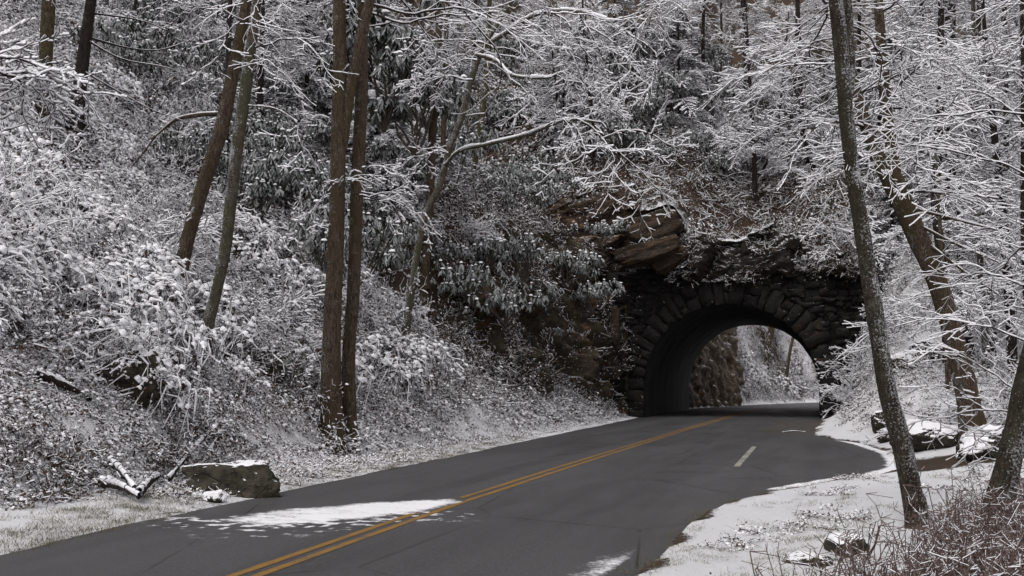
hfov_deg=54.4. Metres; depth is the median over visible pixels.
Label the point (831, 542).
boulder
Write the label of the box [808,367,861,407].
frosted bush
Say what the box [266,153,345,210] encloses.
rhododendron
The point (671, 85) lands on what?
rhododendron
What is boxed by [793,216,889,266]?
frosted bush
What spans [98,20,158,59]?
rhododendron
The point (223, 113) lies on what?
curved tree
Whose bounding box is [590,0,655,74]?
hemlock
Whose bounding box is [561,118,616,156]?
rhododendron
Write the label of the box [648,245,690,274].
boulder
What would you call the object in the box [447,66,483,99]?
rhododendron
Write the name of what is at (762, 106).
rhododendron
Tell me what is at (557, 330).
rhododendron
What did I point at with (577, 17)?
hemlock
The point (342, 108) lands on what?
tall tree
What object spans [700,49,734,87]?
rhododendron
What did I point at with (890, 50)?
hemlock
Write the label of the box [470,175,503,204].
frosted bush
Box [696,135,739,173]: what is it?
rhododendron
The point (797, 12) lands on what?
slim tree
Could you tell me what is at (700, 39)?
rhododendron
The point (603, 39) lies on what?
woodland tree
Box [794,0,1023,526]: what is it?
foreground tree
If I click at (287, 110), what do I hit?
rhododendron
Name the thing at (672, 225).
boulder
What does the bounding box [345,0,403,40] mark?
woodland tree
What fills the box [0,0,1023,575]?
ground
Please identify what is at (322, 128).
rhododendron
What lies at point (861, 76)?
rhododendron
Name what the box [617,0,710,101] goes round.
woodland tree
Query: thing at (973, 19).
slim tree
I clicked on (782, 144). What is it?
rhododendron
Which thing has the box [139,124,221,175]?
rhododendron
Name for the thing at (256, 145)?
rhododendron
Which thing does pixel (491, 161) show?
rhododendron
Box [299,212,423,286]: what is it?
rhododendron
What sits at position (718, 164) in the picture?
rhododendron
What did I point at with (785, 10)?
distant tree
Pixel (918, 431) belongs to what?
boulder
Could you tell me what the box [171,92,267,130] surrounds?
rhododendron
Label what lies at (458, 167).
hemlock
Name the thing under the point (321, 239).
rhododendron
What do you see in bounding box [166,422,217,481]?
fallen branch
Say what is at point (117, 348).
undergrowth
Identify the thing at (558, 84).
rhododendron
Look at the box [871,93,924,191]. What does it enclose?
hemlock
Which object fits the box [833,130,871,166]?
rhododendron
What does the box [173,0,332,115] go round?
woodland tree
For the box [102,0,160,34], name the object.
rhododendron
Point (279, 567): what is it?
road marking
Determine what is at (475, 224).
frosted bush
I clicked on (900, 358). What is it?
boulder
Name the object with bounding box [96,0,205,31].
slim tree
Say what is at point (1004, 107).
slim tree
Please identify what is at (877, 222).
hemlock
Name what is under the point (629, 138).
rhododendron
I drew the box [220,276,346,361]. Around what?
frosted bush
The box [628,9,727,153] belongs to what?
hemlock
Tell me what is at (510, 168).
rhododendron
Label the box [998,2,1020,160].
woodland tree
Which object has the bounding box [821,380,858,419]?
frosted bush
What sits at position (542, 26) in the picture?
hemlock
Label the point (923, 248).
thick tree
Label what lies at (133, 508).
grass
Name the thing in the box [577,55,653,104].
rhododendron
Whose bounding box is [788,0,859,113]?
slim tree
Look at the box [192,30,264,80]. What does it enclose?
rhododendron
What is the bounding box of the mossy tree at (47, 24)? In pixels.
[34,0,130,150]
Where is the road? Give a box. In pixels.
[0,402,895,575]
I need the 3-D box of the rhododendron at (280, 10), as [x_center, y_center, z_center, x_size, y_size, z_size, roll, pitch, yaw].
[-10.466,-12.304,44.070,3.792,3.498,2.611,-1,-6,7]
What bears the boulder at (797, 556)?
on the ground at (724, 520)
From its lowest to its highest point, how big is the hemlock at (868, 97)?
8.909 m
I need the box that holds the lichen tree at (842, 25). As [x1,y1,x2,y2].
[612,0,949,529]
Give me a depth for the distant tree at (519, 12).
117.25 m
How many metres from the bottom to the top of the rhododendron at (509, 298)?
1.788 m
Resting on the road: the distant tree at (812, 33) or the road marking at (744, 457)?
the road marking at (744, 457)
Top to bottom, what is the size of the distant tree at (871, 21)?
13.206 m
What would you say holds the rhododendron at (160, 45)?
on the ground at (724, 520)
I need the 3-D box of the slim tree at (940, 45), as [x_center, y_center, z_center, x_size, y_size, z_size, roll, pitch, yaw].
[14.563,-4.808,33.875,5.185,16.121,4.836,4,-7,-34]
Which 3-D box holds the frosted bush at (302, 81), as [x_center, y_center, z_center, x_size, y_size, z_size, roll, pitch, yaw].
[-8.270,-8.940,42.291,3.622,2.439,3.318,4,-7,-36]
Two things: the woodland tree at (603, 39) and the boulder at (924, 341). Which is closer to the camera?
the boulder at (924, 341)
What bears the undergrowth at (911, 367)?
on the ground at (724, 520)
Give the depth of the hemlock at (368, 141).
38.35 m
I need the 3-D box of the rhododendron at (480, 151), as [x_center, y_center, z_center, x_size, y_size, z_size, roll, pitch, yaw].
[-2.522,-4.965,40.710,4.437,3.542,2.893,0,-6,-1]
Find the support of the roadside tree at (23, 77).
on the ground at (724, 520)
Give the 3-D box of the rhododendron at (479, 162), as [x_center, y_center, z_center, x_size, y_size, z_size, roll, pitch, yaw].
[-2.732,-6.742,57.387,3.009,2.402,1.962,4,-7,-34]
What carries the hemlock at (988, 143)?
on the ground at (724, 520)
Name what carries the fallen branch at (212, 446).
on the ground at (724, 520)
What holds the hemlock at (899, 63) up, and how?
on the ground at (724, 520)
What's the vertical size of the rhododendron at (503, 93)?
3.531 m
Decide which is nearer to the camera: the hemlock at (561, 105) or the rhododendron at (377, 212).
the rhododendron at (377, 212)
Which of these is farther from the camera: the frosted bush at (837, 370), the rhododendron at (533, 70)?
the rhododendron at (533, 70)
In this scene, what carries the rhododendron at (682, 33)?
on the ground at (724, 520)
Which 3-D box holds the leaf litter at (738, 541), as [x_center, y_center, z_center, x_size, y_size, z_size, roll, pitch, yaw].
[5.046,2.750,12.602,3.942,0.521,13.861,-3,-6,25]
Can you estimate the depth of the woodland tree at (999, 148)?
33.23 m
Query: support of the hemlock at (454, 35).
on the ground at (724, 520)
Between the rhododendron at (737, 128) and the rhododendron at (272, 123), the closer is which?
the rhododendron at (272, 123)
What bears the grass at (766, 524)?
on the ground at (724, 520)
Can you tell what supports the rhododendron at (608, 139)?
on the ground at (724, 520)
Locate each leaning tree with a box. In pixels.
[764,327,774,358]
[785,337,793,380]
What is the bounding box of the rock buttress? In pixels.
[605,271,628,415]
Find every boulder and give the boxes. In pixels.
[96,344,165,409]
[180,460,281,497]
[201,489,226,502]
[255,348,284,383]
[413,305,430,320]
[608,234,682,268]
[611,306,619,348]
[623,207,684,242]
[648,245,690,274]
[782,551,833,566]
[823,532,869,556]
[871,410,886,433]
[877,428,888,442]
[888,419,957,451]
[891,353,924,374]
[910,339,941,363]
[955,424,1003,461]
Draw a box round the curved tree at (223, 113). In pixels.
[131,0,331,279]
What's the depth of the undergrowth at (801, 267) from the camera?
49.27 m
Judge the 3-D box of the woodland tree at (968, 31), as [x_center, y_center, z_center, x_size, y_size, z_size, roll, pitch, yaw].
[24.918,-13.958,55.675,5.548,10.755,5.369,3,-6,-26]
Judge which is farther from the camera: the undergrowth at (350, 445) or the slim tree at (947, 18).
the slim tree at (947, 18)
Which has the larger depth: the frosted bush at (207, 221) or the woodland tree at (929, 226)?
the woodland tree at (929, 226)
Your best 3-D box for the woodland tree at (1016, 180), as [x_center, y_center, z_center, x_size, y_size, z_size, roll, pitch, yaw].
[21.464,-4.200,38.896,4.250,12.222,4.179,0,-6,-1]
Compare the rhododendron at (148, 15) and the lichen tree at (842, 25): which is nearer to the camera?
the lichen tree at (842, 25)
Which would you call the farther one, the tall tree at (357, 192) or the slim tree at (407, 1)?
the slim tree at (407, 1)
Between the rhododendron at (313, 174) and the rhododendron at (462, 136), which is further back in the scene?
the rhododendron at (462, 136)
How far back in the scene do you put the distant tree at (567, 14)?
104.02 m
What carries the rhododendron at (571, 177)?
on the ground at (724, 520)
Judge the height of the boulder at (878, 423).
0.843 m
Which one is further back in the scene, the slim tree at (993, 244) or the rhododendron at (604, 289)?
the rhododendron at (604, 289)
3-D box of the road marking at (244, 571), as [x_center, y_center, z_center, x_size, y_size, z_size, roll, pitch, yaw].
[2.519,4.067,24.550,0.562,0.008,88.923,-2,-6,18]
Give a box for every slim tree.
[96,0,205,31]
[143,0,305,190]
[380,0,457,89]
[442,0,529,170]
[723,0,747,89]
[744,0,836,177]
[754,0,856,168]
[787,1,828,129]
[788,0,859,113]
[857,0,1019,331]
[871,0,966,172]
[871,146,1023,389]
[878,1,1020,364]
[884,0,1021,366]
[899,0,1019,361]
[920,0,1018,158]
[952,0,1018,252]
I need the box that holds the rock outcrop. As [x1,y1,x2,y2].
[541,183,693,272]
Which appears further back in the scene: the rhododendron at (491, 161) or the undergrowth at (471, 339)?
the rhododendron at (491, 161)
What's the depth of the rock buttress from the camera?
51.05 m
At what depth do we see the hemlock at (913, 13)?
61.31 m
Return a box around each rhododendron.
[62,15,159,82]
[83,0,121,13]
[94,14,199,77]
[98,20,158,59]
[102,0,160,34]
[108,12,181,81]
[138,0,206,25]
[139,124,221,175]
[154,69,222,110]
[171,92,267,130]
[179,122,228,181]
[187,0,235,26]
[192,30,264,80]
[195,116,312,179]
[201,121,279,160]
[211,140,303,220]
[218,162,305,209]
[229,133,305,164]
[231,103,298,139]
[232,5,277,43]
[235,0,315,41]
[238,147,312,210]
[239,163,350,216]
[254,117,301,151]
[264,77,328,118]
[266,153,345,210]
[278,199,369,296]
[295,232,324,268]
[296,194,347,216]
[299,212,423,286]
[303,113,352,159]
[311,87,331,115]
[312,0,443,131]
[325,134,426,199]
[345,173,395,228]
[361,230,415,286]
[367,40,478,158]
[368,149,426,200]
[382,217,446,267]
[403,124,503,200]
[423,119,468,154]
[430,259,517,308]
[431,241,494,281]
[436,135,457,167]
[446,98,468,125]
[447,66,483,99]
[454,154,475,173]
[457,59,493,85]
[457,152,476,173]
[463,107,516,151]
[463,282,548,327]
[465,171,517,205]
[466,156,485,169]
[467,56,516,84]
[468,168,489,177]
[472,93,526,131]
[472,231,517,272]
[476,161,522,189]
[480,23,515,58]
[482,154,530,185]
[483,36,537,76]
[484,159,511,181]
[488,176,517,214]
[493,231,543,281]
[495,68,551,120]
[497,164,549,191]
[504,164,564,208]
[506,104,579,145]
[509,270,564,312]
[511,65,536,85]
[512,165,558,221]
[515,150,540,169]
[526,150,561,195]
[526,184,561,209]
[536,37,581,73]
[536,38,557,60]
[537,247,604,287]
[548,78,586,110]
[550,327,574,341]
[555,170,582,191]
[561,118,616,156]
[568,278,625,312]
[569,114,637,168]
[570,43,600,68]
[570,219,631,247]
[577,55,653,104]
[583,52,623,86]
[586,86,609,116]
[599,99,642,125]
[601,116,650,171]
[607,43,658,81]
[607,96,681,137]
[612,19,652,62]
[636,23,699,59]
[640,19,709,56]
[644,73,684,126]
[649,59,683,88]
[651,128,699,166]
[654,68,693,117]
[689,80,749,129]
[696,43,725,66]
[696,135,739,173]
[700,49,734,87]
[703,142,751,184]
[708,81,738,102]
[708,129,771,174]
[721,74,769,108]
[726,111,778,140]
[742,89,778,113]
[754,107,788,141]
[763,78,835,125]
[775,128,823,165]
[780,128,840,172]
[783,74,816,104]
[790,100,832,130]
[805,72,862,116]
[808,54,864,88]
[820,101,857,119]
[824,238,879,258]
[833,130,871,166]
[848,196,871,217]
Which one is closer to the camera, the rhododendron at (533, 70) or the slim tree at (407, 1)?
the slim tree at (407, 1)
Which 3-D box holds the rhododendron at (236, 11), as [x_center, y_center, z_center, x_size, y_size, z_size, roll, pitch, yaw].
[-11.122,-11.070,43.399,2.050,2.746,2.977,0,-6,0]
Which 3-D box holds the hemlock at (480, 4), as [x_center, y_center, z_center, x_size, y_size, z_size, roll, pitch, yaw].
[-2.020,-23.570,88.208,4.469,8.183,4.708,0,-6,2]
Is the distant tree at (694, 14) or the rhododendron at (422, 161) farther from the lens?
the distant tree at (694, 14)
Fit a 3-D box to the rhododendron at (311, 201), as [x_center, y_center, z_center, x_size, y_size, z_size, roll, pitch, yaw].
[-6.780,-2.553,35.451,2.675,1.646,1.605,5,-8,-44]
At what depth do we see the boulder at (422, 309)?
35.02 m
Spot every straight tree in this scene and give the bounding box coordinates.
[368,0,517,289]
[439,0,449,214]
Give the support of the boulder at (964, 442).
on the ground at (724, 520)
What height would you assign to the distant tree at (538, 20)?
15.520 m
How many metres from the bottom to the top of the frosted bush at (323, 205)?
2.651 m
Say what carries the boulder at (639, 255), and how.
on the rock ledge
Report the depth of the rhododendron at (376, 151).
37.62 m
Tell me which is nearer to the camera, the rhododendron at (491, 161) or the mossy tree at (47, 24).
the mossy tree at (47, 24)
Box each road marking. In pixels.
[227,409,753,575]
[251,409,756,575]
[734,446,755,466]
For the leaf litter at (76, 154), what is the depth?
27.63 m
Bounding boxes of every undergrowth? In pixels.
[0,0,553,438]
[83,301,300,384]
[286,361,394,456]
[305,135,603,399]
[419,214,639,404]
[427,16,1020,244]
[627,213,892,289]
[737,325,817,398]
[738,325,817,402]
[837,78,1022,425]
[883,496,1023,575]
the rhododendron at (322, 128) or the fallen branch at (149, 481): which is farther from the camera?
the rhododendron at (322, 128)
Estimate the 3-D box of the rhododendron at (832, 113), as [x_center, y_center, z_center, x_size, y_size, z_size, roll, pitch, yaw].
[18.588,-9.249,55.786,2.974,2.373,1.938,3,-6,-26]
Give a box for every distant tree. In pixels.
[492,0,532,39]
[511,0,569,45]
[527,13,574,40]
[529,0,581,37]
[555,0,596,31]
[656,0,710,24]
[696,0,748,43]
[770,0,833,71]
[783,0,833,61]
[855,1,901,40]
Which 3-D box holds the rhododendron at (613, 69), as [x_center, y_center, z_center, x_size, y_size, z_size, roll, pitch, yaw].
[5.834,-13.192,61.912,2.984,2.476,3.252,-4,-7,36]
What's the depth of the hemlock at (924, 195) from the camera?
46.91 m
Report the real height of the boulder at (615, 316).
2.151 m
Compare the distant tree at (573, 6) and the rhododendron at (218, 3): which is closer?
the rhododendron at (218, 3)
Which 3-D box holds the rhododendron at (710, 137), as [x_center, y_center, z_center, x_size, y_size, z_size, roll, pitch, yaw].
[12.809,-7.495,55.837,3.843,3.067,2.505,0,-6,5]
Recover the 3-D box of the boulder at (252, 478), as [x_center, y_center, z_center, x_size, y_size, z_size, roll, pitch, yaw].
[-4.239,2.993,15.064,1.488,0.748,0.598,-3,-5,-7]
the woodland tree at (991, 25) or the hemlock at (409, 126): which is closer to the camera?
the hemlock at (409, 126)
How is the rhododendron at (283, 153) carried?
on the ground at (724, 520)
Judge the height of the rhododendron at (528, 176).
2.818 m
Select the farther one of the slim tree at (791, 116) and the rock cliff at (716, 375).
the rock cliff at (716, 375)
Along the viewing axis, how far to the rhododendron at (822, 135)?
54.25 m
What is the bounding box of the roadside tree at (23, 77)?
[0,14,126,152]
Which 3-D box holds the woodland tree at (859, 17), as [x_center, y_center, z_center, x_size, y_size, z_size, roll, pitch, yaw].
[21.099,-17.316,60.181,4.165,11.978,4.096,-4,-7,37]
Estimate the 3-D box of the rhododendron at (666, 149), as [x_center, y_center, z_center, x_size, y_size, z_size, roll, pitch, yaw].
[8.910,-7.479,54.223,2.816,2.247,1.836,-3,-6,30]
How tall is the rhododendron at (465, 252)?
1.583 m
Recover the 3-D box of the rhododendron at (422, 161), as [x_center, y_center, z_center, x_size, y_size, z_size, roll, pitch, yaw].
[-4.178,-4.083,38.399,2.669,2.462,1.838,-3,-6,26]
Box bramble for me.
[727,457,1023,575]
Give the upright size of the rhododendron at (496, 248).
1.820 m
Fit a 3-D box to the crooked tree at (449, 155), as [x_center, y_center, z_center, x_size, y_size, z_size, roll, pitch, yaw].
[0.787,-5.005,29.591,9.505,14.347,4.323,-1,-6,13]
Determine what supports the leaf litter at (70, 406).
on the ground at (724, 520)
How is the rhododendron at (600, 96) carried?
on the ground at (724, 520)
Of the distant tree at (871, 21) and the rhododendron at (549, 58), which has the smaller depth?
the rhododendron at (549, 58)
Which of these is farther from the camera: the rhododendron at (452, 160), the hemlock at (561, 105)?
the hemlock at (561, 105)
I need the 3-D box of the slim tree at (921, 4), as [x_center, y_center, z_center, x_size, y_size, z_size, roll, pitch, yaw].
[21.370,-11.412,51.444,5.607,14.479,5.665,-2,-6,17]
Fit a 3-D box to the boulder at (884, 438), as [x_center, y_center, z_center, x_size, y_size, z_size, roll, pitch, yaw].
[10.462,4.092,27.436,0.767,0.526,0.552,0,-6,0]
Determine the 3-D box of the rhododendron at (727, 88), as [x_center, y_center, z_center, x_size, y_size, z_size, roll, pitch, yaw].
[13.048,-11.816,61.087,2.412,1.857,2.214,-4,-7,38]
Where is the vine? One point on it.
(54, 192)
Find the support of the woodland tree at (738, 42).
on the ground at (724, 520)
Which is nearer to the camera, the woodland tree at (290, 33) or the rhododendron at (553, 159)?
the woodland tree at (290, 33)
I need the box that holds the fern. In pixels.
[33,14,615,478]
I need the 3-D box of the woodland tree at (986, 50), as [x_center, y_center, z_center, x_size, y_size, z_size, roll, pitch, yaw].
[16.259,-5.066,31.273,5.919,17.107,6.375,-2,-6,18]
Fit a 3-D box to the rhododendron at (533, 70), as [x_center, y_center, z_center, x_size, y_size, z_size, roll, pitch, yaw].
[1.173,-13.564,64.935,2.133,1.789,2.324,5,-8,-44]
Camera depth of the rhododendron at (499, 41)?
66.95 m
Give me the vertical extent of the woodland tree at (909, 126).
9.766 m
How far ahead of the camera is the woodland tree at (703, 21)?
62.62 m
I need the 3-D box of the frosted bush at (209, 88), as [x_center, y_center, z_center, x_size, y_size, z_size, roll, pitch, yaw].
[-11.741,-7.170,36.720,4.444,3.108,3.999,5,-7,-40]
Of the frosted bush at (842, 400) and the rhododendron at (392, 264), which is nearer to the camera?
the rhododendron at (392, 264)
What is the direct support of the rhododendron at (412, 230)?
on the ground at (724, 520)
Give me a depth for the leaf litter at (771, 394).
88.94 m
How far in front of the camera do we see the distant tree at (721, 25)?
124.54 m
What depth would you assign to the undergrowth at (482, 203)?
39.50 m
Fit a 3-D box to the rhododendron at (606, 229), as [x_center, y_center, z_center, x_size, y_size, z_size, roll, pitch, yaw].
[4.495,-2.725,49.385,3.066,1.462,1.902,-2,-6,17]
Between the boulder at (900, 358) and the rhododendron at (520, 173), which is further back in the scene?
the rhododendron at (520, 173)
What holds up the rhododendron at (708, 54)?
on the ground at (724, 520)
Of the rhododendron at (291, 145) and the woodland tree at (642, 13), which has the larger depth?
the woodland tree at (642, 13)
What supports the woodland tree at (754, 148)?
on the ground at (724, 520)
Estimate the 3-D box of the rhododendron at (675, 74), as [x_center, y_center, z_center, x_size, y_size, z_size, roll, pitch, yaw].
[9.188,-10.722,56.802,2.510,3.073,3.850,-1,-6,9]
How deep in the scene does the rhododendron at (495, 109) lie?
62.36 m
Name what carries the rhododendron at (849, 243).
on the ground at (724, 520)
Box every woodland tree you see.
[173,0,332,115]
[248,0,356,56]
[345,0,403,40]
[444,0,516,57]
[515,14,584,150]
[552,0,632,168]
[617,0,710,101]
[628,0,671,24]
[670,0,729,62]
[708,0,815,206]
[713,0,793,88]
[828,0,891,77]
[876,14,986,173]
[894,0,1023,372]
[900,77,1023,360]
[913,0,1009,107]
[922,68,1017,249]
[933,0,1023,360]
[975,0,1020,139]
[981,1,1019,86]
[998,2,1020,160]
[1009,91,1021,270]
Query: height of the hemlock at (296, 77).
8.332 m
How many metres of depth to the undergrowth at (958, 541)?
7.35 m
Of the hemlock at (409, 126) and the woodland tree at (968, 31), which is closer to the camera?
the hemlock at (409, 126)
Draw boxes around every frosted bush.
[124,195,254,272]
[144,218,214,250]
[155,50,265,117]
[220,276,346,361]
[284,53,329,91]
[298,200,349,219]
[443,201,501,245]
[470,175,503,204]
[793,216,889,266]
[801,195,871,247]
[804,353,868,396]
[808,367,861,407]
[815,334,871,384]
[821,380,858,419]
[858,303,906,329]
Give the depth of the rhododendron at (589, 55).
63.17 m
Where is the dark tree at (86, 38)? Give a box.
[27,0,191,142]
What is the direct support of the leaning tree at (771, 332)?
on the ground at (724, 520)
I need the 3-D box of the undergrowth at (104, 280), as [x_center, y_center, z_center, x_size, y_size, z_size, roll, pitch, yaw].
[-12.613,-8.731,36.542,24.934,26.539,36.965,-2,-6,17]
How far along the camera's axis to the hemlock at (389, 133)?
38.02 m
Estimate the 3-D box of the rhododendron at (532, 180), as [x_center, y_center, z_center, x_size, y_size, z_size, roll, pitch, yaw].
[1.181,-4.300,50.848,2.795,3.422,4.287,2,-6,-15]
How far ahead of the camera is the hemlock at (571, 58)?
61.30 m
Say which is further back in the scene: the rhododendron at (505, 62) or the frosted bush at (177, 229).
the rhododendron at (505, 62)
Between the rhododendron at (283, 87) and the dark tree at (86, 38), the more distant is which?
the rhododendron at (283, 87)
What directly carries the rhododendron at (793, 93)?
on the ground at (724, 520)
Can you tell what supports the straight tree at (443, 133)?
on the ground at (724, 520)
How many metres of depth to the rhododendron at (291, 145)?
33.84 m
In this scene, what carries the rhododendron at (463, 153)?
on the ground at (724, 520)
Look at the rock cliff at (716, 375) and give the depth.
74.96 m
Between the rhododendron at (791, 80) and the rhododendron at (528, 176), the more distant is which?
the rhododendron at (791, 80)
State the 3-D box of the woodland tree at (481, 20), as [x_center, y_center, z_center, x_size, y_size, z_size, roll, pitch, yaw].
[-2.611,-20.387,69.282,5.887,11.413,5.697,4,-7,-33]
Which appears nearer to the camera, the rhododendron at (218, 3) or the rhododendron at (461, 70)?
the rhododendron at (218, 3)
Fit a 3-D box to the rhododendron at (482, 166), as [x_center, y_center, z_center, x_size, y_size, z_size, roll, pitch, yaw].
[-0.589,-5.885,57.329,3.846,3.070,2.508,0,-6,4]
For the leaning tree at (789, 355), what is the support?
on the ground at (724, 520)
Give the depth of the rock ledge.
49.51 m
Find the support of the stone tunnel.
on the ground at (724, 520)
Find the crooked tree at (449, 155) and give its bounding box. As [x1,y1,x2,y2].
[379,0,699,336]
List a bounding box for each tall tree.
[288,0,571,456]
[303,0,441,452]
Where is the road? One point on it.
(626, 509)
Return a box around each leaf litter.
[0,0,622,502]
[0,212,627,510]
[80,408,630,504]
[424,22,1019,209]
[538,117,921,302]
[690,459,1023,575]
[733,325,818,403]
[833,98,1023,432]
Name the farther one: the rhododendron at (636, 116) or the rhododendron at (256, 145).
the rhododendron at (636, 116)
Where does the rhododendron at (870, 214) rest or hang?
on the ground at (724, 520)
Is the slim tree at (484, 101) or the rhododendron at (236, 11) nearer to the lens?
the rhododendron at (236, 11)
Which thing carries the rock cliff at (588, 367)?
on the ground at (724, 520)
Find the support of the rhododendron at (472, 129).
on the ground at (724, 520)
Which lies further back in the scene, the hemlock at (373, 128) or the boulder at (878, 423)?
the hemlock at (373, 128)
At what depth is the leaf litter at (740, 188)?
53.24 m
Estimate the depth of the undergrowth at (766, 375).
89.82 m
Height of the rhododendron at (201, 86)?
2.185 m
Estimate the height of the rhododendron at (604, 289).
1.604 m
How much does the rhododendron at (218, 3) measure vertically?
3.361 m
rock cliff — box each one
[428,230,622,409]
[689,327,744,408]
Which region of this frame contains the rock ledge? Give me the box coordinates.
[642,222,882,281]
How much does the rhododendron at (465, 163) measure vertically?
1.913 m
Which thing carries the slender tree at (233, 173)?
on the ground at (724, 520)
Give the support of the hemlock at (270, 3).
on the ground at (724, 520)
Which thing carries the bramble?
on the ground at (724, 520)
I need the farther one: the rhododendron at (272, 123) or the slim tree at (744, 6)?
the slim tree at (744, 6)
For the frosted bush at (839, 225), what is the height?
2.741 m
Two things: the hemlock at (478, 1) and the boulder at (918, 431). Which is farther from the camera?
the hemlock at (478, 1)
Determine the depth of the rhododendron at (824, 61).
60.89 m
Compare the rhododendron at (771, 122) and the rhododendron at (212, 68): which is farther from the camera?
the rhododendron at (771, 122)
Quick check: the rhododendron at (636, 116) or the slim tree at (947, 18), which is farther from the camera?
the rhododendron at (636, 116)
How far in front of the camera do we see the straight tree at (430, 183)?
36.66 m
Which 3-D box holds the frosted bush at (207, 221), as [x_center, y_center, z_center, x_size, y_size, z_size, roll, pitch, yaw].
[-8.281,-0.858,24.001,3.953,2.569,4.141,2,-6,-16]
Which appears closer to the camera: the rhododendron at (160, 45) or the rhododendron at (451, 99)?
the rhododendron at (160, 45)
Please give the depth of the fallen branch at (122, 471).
14.50 m
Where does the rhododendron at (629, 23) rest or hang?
on the ground at (724, 520)
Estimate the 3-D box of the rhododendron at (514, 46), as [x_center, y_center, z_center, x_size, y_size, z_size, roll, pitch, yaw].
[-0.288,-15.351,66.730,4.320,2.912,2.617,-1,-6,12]
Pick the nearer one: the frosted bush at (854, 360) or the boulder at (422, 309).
the boulder at (422, 309)
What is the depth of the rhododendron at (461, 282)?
35.90 m
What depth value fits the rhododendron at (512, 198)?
45.41 m
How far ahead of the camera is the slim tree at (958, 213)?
38.59 m
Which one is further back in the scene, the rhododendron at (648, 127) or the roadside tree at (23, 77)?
the rhododendron at (648, 127)
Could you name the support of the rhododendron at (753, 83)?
on the ground at (724, 520)
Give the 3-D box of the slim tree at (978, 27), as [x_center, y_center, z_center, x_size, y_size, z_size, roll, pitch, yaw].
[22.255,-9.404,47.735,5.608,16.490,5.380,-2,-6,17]
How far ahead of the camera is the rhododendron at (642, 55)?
61.88 m
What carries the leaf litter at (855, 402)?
on the ground at (724, 520)
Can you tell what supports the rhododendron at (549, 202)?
on the ground at (724, 520)
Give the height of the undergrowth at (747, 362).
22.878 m
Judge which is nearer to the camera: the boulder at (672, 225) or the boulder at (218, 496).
the boulder at (218, 496)
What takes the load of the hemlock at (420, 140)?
on the ground at (724, 520)
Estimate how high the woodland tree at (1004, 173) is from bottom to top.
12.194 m
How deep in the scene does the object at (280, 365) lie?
22.19 m
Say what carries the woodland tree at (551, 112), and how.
on the ground at (724, 520)
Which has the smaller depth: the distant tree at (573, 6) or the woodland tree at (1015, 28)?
the woodland tree at (1015, 28)
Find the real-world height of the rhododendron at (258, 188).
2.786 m
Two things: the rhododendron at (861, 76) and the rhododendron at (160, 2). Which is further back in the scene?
the rhododendron at (861, 76)
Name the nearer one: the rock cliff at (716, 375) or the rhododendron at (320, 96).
the rhododendron at (320, 96)
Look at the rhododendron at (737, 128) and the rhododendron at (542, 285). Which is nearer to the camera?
the rhododendron at (542, 285)
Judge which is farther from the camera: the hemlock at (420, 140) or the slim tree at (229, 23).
the hemlock at (420, 140)
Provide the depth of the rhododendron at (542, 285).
41.44 m
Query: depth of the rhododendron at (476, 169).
50.07 m
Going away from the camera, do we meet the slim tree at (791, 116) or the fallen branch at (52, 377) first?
the fallen branch at (52, 377)
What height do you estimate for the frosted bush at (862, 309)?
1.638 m
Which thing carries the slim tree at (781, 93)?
on the ground at (724, 520)
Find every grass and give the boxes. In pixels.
[0,429,537,562]
[616,464,987,575]
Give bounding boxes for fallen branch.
[33,368,91,401]
[100,478,141,497]
[107,455,136,488]
[135,471,160,498]
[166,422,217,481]
[202,429,222,462]
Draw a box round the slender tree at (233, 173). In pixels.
[138,0,360,365]
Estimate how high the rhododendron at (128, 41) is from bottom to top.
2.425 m
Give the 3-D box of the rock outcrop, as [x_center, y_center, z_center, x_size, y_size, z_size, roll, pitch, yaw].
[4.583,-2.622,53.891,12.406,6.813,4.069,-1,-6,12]
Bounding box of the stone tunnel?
[594,263,886,418]
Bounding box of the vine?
[0,0,488,342]
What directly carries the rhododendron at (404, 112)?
on the ground at (724, 520)
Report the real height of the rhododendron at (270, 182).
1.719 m
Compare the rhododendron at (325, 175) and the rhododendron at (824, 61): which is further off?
the rhododendron at (824, 61)
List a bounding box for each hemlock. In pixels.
[248,0,353,143]
[265,0,323,47]
[345,83,405,191]
[347,66,425,199]
[351,2,454,165]
[365,113,425,211]
[370,27,460,172]
[395,106,441,212]
[424,0,478,87]
[466,0,496,31]
[478,0,509,42]
[531,4,555,43]
[533,62,584,155]
[545,35,596,113]
[570,0,607,76]
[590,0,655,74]
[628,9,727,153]
[841,43,909,174]
[855,135,928,289]
[866,12,915,113]
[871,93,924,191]
[874,26,917,109]
[892,0,970,51]
[913,143,953,226]
[979,99,1019,180]
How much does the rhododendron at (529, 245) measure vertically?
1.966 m
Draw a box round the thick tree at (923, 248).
[724,0,1023,441]
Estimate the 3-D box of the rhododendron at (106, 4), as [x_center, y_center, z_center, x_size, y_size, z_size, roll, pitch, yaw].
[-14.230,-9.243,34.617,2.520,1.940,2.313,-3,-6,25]
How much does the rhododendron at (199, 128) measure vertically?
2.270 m
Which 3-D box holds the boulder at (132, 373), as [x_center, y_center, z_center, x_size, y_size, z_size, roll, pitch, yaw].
[-6.627,1.604,17.308,1.168,1.261,0.917,1,-6,-11]
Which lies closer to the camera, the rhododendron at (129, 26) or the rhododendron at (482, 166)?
the rhododendron at (129, 26)
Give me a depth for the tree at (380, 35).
34.35 m
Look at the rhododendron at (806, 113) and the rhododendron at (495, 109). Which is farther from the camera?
the rhododendron at (495, 109)

